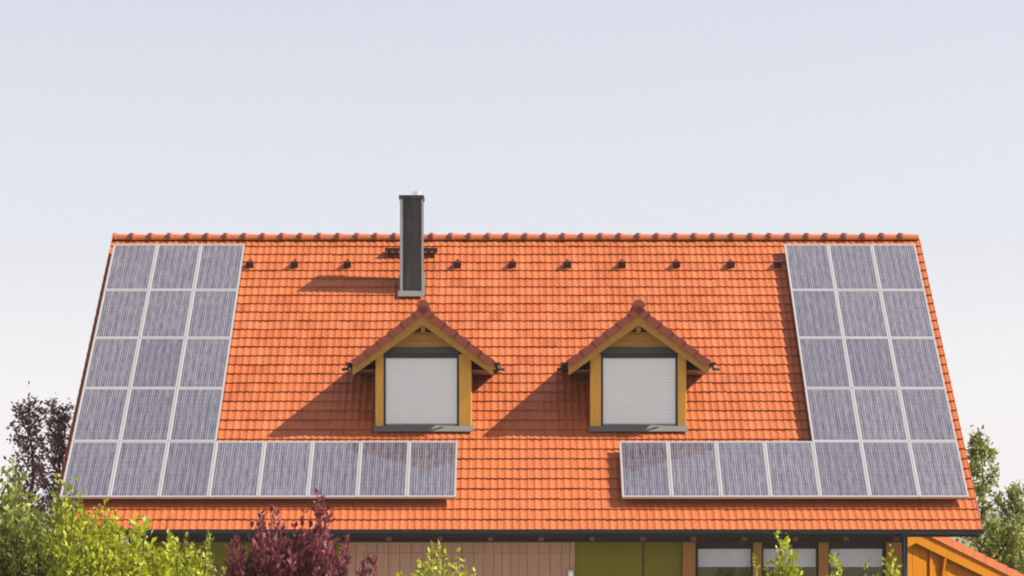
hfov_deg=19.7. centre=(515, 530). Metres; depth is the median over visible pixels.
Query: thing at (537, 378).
house
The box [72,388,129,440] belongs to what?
solar panel
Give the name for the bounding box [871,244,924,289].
solar panel
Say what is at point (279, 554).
purple shrub
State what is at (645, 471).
solar panel
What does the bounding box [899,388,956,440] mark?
solar panel
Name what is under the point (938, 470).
solar panel
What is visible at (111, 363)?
solar panel
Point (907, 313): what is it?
solar panel
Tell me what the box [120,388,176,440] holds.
solar panel
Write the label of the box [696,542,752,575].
window
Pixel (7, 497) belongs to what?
green shrub
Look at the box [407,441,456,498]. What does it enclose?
solar panel
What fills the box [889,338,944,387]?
solar panel
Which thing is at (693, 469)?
solar panel
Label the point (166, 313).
solar panel
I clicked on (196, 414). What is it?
solar panel
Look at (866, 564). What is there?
green shrub
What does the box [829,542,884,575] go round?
window
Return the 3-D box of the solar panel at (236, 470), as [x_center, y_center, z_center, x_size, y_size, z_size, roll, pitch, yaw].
[-5.678,-1.241,59.893,0.988,0.049,1.974,0,36,0]
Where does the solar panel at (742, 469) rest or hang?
attached to the house
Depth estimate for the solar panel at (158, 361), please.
63.06 m
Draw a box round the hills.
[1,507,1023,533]
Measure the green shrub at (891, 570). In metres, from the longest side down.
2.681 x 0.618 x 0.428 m
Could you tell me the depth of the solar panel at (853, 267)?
66.26 m
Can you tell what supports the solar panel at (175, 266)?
attached to the house
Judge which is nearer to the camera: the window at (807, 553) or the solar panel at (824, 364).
the window at (807, 553)
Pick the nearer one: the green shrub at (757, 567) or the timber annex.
the green shrub at (757, 567)
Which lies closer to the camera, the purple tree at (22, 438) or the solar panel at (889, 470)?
the solar panel at (889, 470)
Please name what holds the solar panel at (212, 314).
attached to the house
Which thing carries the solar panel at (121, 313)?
attached to the house
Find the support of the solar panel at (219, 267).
attached to the house
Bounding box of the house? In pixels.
[49,184,983,575]
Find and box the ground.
[110,534,987,551]
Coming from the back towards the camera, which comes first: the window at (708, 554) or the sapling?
the window at (708, 554)
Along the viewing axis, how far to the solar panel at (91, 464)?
59.89 m
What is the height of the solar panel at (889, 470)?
0.049 m
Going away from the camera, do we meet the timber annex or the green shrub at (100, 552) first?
the green shrub at (100, 552)
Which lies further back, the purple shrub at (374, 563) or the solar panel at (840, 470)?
the solar panel at (840, 470)
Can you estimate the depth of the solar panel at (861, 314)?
64.66 m
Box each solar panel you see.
[60,441,119,498]
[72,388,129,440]
[83,338,138,387]
[94,290,148,338]
[104,244,156,289]
[109,441,167,498]
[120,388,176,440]
[130,338,184,387]
[140,290,192,337]
[149,244,200,290]
[159,441,215,498]
[168,388,223,440]
[177,338,230,387]
[186,290,237,337]
[194,244,244,289]
[208,441,263,498]
[258,441,312,498]
[308,441,360,498]
[357,441,408,498]
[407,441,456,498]
[619,441,670,498]
[668,441,720,498]
[716,441,770,498]
[764,441,819,498]
[784,244,834,290]
[791,290,842,338]
[797,338,850,387]
[805,388,859,440]
[812,441,869,498]
[828,244,879,289]
[835,290,888,337]
[843,338,897,387]
[852,388,908,440]
[861,441,918,498]
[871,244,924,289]
[880,290,934,337]
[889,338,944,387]
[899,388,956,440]
[909,441,968,498]
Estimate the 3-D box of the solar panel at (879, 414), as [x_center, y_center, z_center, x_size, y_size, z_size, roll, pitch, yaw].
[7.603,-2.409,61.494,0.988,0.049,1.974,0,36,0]
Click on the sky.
(632, 117)
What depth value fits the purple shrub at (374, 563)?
46.13 m
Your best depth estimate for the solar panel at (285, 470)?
59.83 m
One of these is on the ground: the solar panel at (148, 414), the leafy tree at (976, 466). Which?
the leafy tree at (976, 466)
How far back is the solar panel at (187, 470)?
59.84 m
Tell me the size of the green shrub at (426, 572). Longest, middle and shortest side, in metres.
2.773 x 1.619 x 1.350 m
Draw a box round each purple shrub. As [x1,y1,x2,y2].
[214,488,369,575]
[358,547,377,575]
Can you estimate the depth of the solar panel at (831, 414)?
61.48 m
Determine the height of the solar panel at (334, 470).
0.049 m
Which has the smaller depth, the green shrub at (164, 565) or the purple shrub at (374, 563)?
the green shrub at (164, 565)
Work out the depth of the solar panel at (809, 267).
66.26 m
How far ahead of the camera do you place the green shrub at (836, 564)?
47.09 m
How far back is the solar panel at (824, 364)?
63.05 m
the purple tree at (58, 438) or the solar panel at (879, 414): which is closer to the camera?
the solar panel at (879, 414)
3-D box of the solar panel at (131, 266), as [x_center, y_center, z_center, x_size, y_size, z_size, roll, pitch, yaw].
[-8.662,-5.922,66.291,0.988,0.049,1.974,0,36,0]
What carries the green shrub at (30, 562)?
on the ground
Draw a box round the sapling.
[763,527,803,575]
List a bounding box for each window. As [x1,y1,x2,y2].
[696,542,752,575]
[762,542,817,575]
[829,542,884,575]
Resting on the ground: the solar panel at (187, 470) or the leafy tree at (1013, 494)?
the leafy tree at (1013, 494)
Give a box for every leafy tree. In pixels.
[956,424,1007,552]
[974,506,1023,573]
[993,475,1023,553]
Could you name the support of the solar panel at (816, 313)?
attached to the house
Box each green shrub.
[0,457,64,575]
[3,473,97,575]
[40,490,151,575]
[115,512,210,575]
[180,531,227,575]
[396,540,475,575]
[752,553,759,575]
[827,552,842,575]
[863,558,879,575]
[881,544,902,575]
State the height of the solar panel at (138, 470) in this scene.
0.049 m
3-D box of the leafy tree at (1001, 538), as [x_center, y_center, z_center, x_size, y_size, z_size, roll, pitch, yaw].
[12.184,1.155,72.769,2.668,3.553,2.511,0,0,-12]
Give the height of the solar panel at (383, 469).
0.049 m
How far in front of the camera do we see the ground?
778.01 m
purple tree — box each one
[3,381,56,539]
[27,392,74,542]
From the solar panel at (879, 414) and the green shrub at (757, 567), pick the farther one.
the solar panel at (879, 414)
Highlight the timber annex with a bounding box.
[908,537,1023,575]
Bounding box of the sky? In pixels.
[0,0,1023,512]
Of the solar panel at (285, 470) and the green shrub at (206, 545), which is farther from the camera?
the solar panel at (285, 470)
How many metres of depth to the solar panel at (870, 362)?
63.05 m
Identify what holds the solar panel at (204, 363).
attached to the house
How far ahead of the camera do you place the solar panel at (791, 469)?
59.83 m

